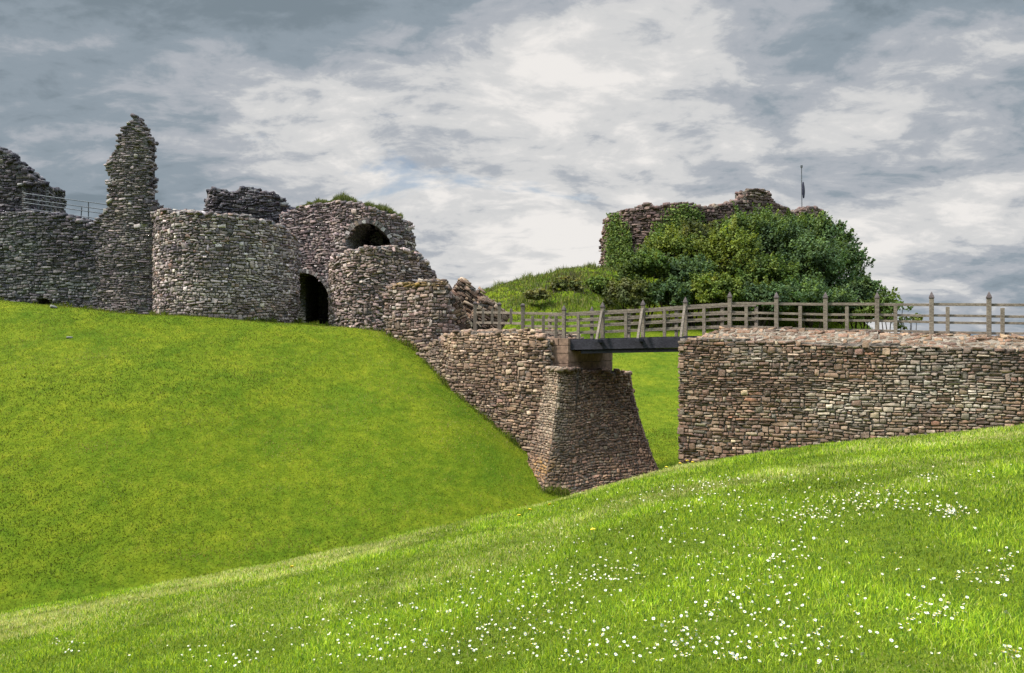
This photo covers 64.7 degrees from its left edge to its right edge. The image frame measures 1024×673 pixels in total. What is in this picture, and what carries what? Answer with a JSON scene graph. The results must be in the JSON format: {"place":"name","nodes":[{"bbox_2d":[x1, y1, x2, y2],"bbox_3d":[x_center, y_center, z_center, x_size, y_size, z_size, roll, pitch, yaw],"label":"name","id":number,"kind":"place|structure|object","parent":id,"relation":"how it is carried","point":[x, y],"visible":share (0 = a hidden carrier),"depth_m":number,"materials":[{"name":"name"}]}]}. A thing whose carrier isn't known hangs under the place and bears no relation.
{"place":"outdoors","nodes":[
{"label":"outdoors","id":0,"kind":"place"},
{"bbox_2d":[0,296,579,496],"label":"grass tufts","id":1,"kind":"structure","parent":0,"point":[556,491],"depth_m":33.99,"materials":[{"name":"green plant"}]},
{"bbox_2d":[0,267,1023,672],"bbox_3d":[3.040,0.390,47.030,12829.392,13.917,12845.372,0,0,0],"label":"ground","id":2,"kind":"structure","parent":0,"point":[404,437],"depth_m":25.36,"materials":[{"name":"green plant"}]},
{"bbox_2d":[0,147,66,212],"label":"wall ruin","id":3,"kind":"object","parent":2,"relation":"on","point":[18,177],"depth_m":43.18,"materials":[{"name":"grey stone"}]},
{"bbox_2d":[0,211,104,308],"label":"curtain wall","id":4,"kind":"structure","parent":2,"relation":"on","point":[47,257],"depth_m":40.60,"materials":[{"name":"grey stone"}]},
{"bbox_2d":[23,193,105,218],"bbox_3d":[-22.926,-6.466,41.627,4.443,1.855,0.096,0,0,0],"label":"iron railing","id":5,"kind":"object","parent":4,"relation":"on","point":[51,206],"visible":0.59,"depth_m":41.58,"materials":[{"name":"grey metal"}]},
{"bbox_2d":[90,113,163,314],"bbox_3d":[-19.527,-5.282,40.691,4.683,11.535,1.518,0,0,7],"label":"tall wall fragment","id":6,"kind":"object","parent":2,"relation":"on","point":[125,232],"depth_m":40.01,"materials":[{"name":"grey stone"}]},
{"bbox_2d":[150,208,301,322],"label":"round gate tower","id":7,"kind":"structure","parent":2,"relation":"on","point":[212,264],"depth_m":38.45,"materials":[{"name":"grey stone"}]},
{"bbox_2d":[203,186,295,223],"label":"ruined wall block","id":8,"kind":"structure","parent":2,"relation":"on","point":[256,203],"depth_m":45.60,"materials":[{"name":"grey stone"}]},
{"bbox_2d":[279,199,418,323],"bbox_3d":[-9.561,-2.991,45.596,10.458,8.721,7.408,0,0,0],"label":"gatehouse","id":9,"kind":"object","parent":2,"relation":"on","point":[323,232],"visible":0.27,"depth_m":43.56,"materials":[{"name":"grey stone"}]},
{"bbox_2d":[296,190,402,218],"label":"wall top grass","id":10,"kind":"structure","parent":9,"relation":"on","point":[345,197],"depth_m":42.74,"materials":[{"name":"green plant"}]},
{"bbox_2d":[327,245,436,331],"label":"broken gate tower","id":11,"kind":"structure","parent":2,"relation":"on","point":[360,279],"depth_m":38.78,"materials":[{"name":"grey stone"}]},
{"bbox_2d":[381,278,458,351],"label":"stub wall","id":12,"kind":"structure","parent":2,"relation":"on","point":[419,313],"depth_m":35.53,"materials":[{"name":"grey stone"}]},
{"bbox_2d":[450,296,472,329],"bbox_3d":[-2.727,-0.890,36.634,1.736,2.058,1.378,0,0,-20],"label":"fallen masonry","id":13,"kind":"object","parent":2,"relation":"on","point":[462,321],"visible":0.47,"depth_m":36.19,"materials":[{"name":"stone"}]},
{"bbox_2d":[451,277,497,328],"bbox_3d":[-2.165,-1.281,38.548,3.020,3.088,1.705,0,0,8],"label":"fallen masonry","id":14,"kind":"object","parent":2,"relation":"on","point":[465,291],"visible":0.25,"depth_m":37.79,"materials":[{"name":"stone"}]},
{"bbox_2d":[469,296,509,329],"bbox_3d":[-1.152,-0.856,38.024,2.143,2.083,1.552,0,0,-12],"label":"fallen masonry","id":15,"kind":"object","parent":2,"relation":"on","point":[485,303],"visible":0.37,"depth_m":37.36,"materials":[{"name":"stone"}]},
{"bbox_2d":[416,328,583,453],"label":"causeway wall","id":16,"kind":"structure","parent":2,"relation":"on","point":[497,375],"depth_m":31.07,"materials":[{"name":"stone"}]},
{"bbox_2d":[473,302,561,337],"bbox_3d":[-0.003,-0.644,32.161,0.527,1.676,5.718,0,0,-38],"label":"timber fence","id":17,"kind":"object","parent":16,"relation":"on","point":[543,326],"visible":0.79,"depth_m":31.33,"materials":[{"name":"grey wood"}]},
{"bbox_2d":[0,422,1023,672],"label":"lawn grass","id":18,"kind":"structure","parent":2,"relation":"on","point":[916,446],"depth_m":4.61,"materials":[{"name":"green plant"}]},
{"bbox_2d":[49,461,1018,667],"bbox_3d":[0.441,1.548,5.787,5.706,1.345,5.334,0,0,42],"label":"daisy carpet","id":19,"kind":"object","parent":2,"relation":"on","point":[711,614],"visible":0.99,"depth_m":4.08,"materials":[{"name":"white plant"}]},
{"bbox_2d":[523,287,551,300],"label":"bush","id":20,"kind":"object","parent":2,"relation":"on","point":[541,293],"visible":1,"depth_m":56.49,"materials":[{"name":"green plant"}]},
{"bbox_2d":[548,274,584,291],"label":"bush","id":21,"kind":"object","parent":2,"relation":"on","point":[567,282],"visible":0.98,"depth_m":59.33,"materials":[{"name":"green plant"}]},
{"bbox_2d":[527,366,658,494],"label":"stone buttress","id":22,"kind":"structure","parent":2,"relation":"on","point":[588,433],"depth_m":29.28,"materials":[{"name":"stone"}]},
{"bbox_2d":[552,338,612,370],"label":"bridge pier","id":23,"kind":"structure","parent":22,"relation":"on","point":[565,356],"depth_m":30.00,"materials":[{"name":"brown concrete"}]},
{"bbox_2d":[558,336,696,353],"bbox_3d":[4.384,0.300,29.369,5.338,0.655,2.470,0,0,26],"label":"footbridge","id":24,"kind":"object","parent":23,"relation":"on","point":[632,345],"visible":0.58,"depth_m":28.78,"materials":[{"name":"black wood"}]},
{"bbox_2d":[548,305,757,338],"bbox_3d":[5.038,-0.443,30.184,8.028,1.520,0.154,0,0,26],"label":"timber fence","id":25,"kind":"object","parent":24,"relation":"on","point":[676,322],"visible":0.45,"depth_m":29.83,"materials":[{"name":"grey wood"}]},
{"bbox_2d":[584,275,609,292],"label":"bush","id":26,"kind":"object","parent":2,"relation":"on","point":[597,283],"visible":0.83,"depth_m":62.38,"materials":[{"name":"green plant"}]},
{"bbox_2d":[602,277,652,321],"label":"bush","id":27,"kind":"object","parent":2,"relation":"on","point":[620,294],"visible":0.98,"depth_m":59.20,"materials":[{"name":"green plant"}]},
{"bbox_2d":[614,244,680,327],"bbox_3d":[10.286,-3.809,61.966,4.907,6.703,4.262,0,0,-28],"label":"bush","id":28,"kind":"object","parent":2,"relation":"on","point":[637,263],"visible":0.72,"depth_m":61.24,"materials":[{"name":"green plant"}]},
{"bbox_2d":[639,218,698,304],"bbox_3d":[12.880,-5.951,66.039,6.221,6.981,5.920,0,0,29],"label":"bush","id":29,"kind":"object","parent":2,"relation":"on","point":[669,240],"visible":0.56,"depth_m":64.92,"materials":[{"name":"green plant"}]},
{"bbox_2d":[644,274,696,327],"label":"bush","id":30,"kind":"object","parent":2,"relation":"on","point":[667,290],"visible":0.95,"depth_m":59.27,"materials":[{"name":"green plant"}]},
{"bbox_2d":[480,260,872,469],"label":"rough grass","id":31,"kind":"structure","parent":2,"relation":"on","point":[520,300],"depth_m":61.05,"materials":[{"name":"green plant"}]},
{"bbox_2d":[658,252,719,325],"bbox_3d":[13.755,-3.396,61.980,5.262,6.103,4.342,0,0,0],"label":"bush","id":32,"kind":"object","parent":2,"relation":"on","point":[683,265],"visible":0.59,"depth_m":61.25,"materials":[{"name":"green plant"}]},
{"bbox_2d":[678,217,727,263],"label":"bush","id":33,"kind":"object","parent":2,"relation":"on","point":[692,227],"visible":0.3,"depth_m":66.00,"materials":[{"name":"green plant"}]},
{"bbox_2d":[598,188,826,268],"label":"keep ruin","id":34,"kind":"object","parent":2,"relation":"on","point":[641,217],"visible":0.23,"depth_m":73.38,"materials":[{"name":"grey stone"}]},
{"bbox_2d":[601,212,632,269],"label":"ivy","id":35,"kind":"object","parent":34,"relation":"attached to","point":[613,253],"visible":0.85,"depth_m":74.72,"materials":[{"name":"green plant"}]},
{"bbox_2d":[650,203,704,233],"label":"ivy","id":36,"kind":"object","parent":34,"relation":"attached to","point":[680,211],"visible":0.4,"depth_m":71.83,"materials":[{"name":"green plant"}]},
{"bbox_2d":[800,165,804,206],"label":"flagpole","id":37,"kind":"object","parent":34,"relation":"on","point":[802,187],"visible":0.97,"depth_m":78.94,"materials":[{"name":"grey metal"}]},
{"bbox_2d":[684,269,746,329],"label":"bush","id":38,"kind":"object","parent":2,"relation":"on","point":[714,286],"visible":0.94,"depth_m":58.94,"materials":[{"name":"green plant"}]},
{"bbox_2d":[690,213,773,291],"bbox_3d":[17.472,-5.583,64.057,6.464,8.212,5.570,0,0,22],"label":"bush","id":39,"kind":"object","parent":2,"relation":"on","point":[719,247],"visible":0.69,"depth_m":63.25,"materials":[{"name":"green plant"}]},
{"bbox_2d":[714,201,789,255],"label":"bush","id":40,"kind":"object","parent":2,"relation":"on","point":[745,220],"visible":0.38,"depth_m":66.78,"materials":[{"name":"green plant"}]},
{"bbox_2d":[718,281,794,325],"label":"bush","id":41,"kind":"object","parent":2,"relation":"on","point":[761,293],"visible":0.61,"depth_m":59.47,"materials":[{"name":"green plant"}]},
{"bbox_2d":[722,251,800,325],"bbox_3d":[19.243,-3.151,62.166,6.529,6.630,5.138,0,0,0],"label":"bush","id":42,"kind":"object","parent":2,"relation":"on","point":[770,267],"visible":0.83,"depth_m":61.13,"materials":[{"name":"green plant"}]},
{"bbox_2d":[745,214,821,274],"bbox_3d":[21.819,-6.125,65.831,7.390,7.628,6.286,0,0,0],"label":"bush","id":43,"kind":"object","parent":2,"relation":"on","point":[771,232],"visible":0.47,"depth_m":64.86,"materials":[{"name":"green plant"}]},
{"bbox_2d":[770,207,831,248],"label":"bush","id":44,"kind":"object","parent":2,"relation":"on","point":[800,219],"visible":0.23,"depth_m":69.31,"materials":[{"name":"green plant"}]},
{"bbox_2d":[764,272,859,330],"bbox_3d":[21.967,-1.599,59.923,7.305,6.184,6.904,0,0,0],"label":"bush","id":45,"kind":"object","parent":2,"relation":"on","point":[805,291],"visible":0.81,"depth_m":58.62,"materials":[{"name":"green plant"}]},
{"bbox_2d":[769,225,856,327],"bbox_3d":[23.603,-4.718,63.871,7.332,8.387,5.912,0,0,0],"label":"bush","id":46,"kind":"object","parent":2,"relation":"on","point":[819,253],"visible":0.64,"depth_m":62.91,"materials":[{"name":"green plant"}]},
{"bbox_2d":[800,211,871,262],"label":"bush","id":47,"kind":"object","parent":2,"relation":"on","point":[835,230],"visible":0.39,"depth_m":68.84,"materials":[{"name":"green plant"}]},
{"bbox_2d":[807,235,879,323],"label":"bush","id":48,"kind":"object","parent":2,"relation":"on","point":[857,261],"visible":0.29,"depth_m":65.91,"materials":[{"name":"green plant"}]},
{"bbox_2d":[677,326,1023,464],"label":"stone abutment","id":49,"kind":"object","parent":2,"relation":"on","point":[742,391],"visible":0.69,"depth_m":24.92,"materials":[{"name":"stone"}]},
{"bbox_2d":[561,292,1023,339],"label":"timber fence","id":50,"kind":"object","parent":49,"relation":"on","point":[825,314],"visible":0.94,"depth_m":26.43,"materials":[{"name":"grey wood"}]},
{"bbox_2d":[829,274,881,328],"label":"bush","id":51,"kind":"object","parent":2,"relation":"on","point":[866,288],"visible":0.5,"depth_m":61.96,"materials":[{"name":"green plant"}]},
{"bbox_2d":[841,296,897,328],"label":"bush","id":52,"kind":"object","parent":2,"relation":"on","point":[866,310],"visible":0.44,"depth_m":60.98,"materials":[{"name":"green plant"}]},
{"bbox_2d":[869,284,913,332],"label":"bush","id":53,"kind":"object","parent":2,"relation":"on","point":[889,298],"visible":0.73,"depth_m":59.68,"materials":[{"name":"green plant"}]},
{"bbox_2d":[891,313,922,329],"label":"bush","id":54,"kind":"object","parent":2,"relation":"on","point":[899,326],"visible":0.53,"depth_m":59.84,"materials":[{"name":"green plant"}]},
{"bbox_2d":[0,0,1023,335],"label":"sky","id":55,"kind":"structure","parent":0,"point":[507,132],"materials":[{"name":"grey"}]}
]}

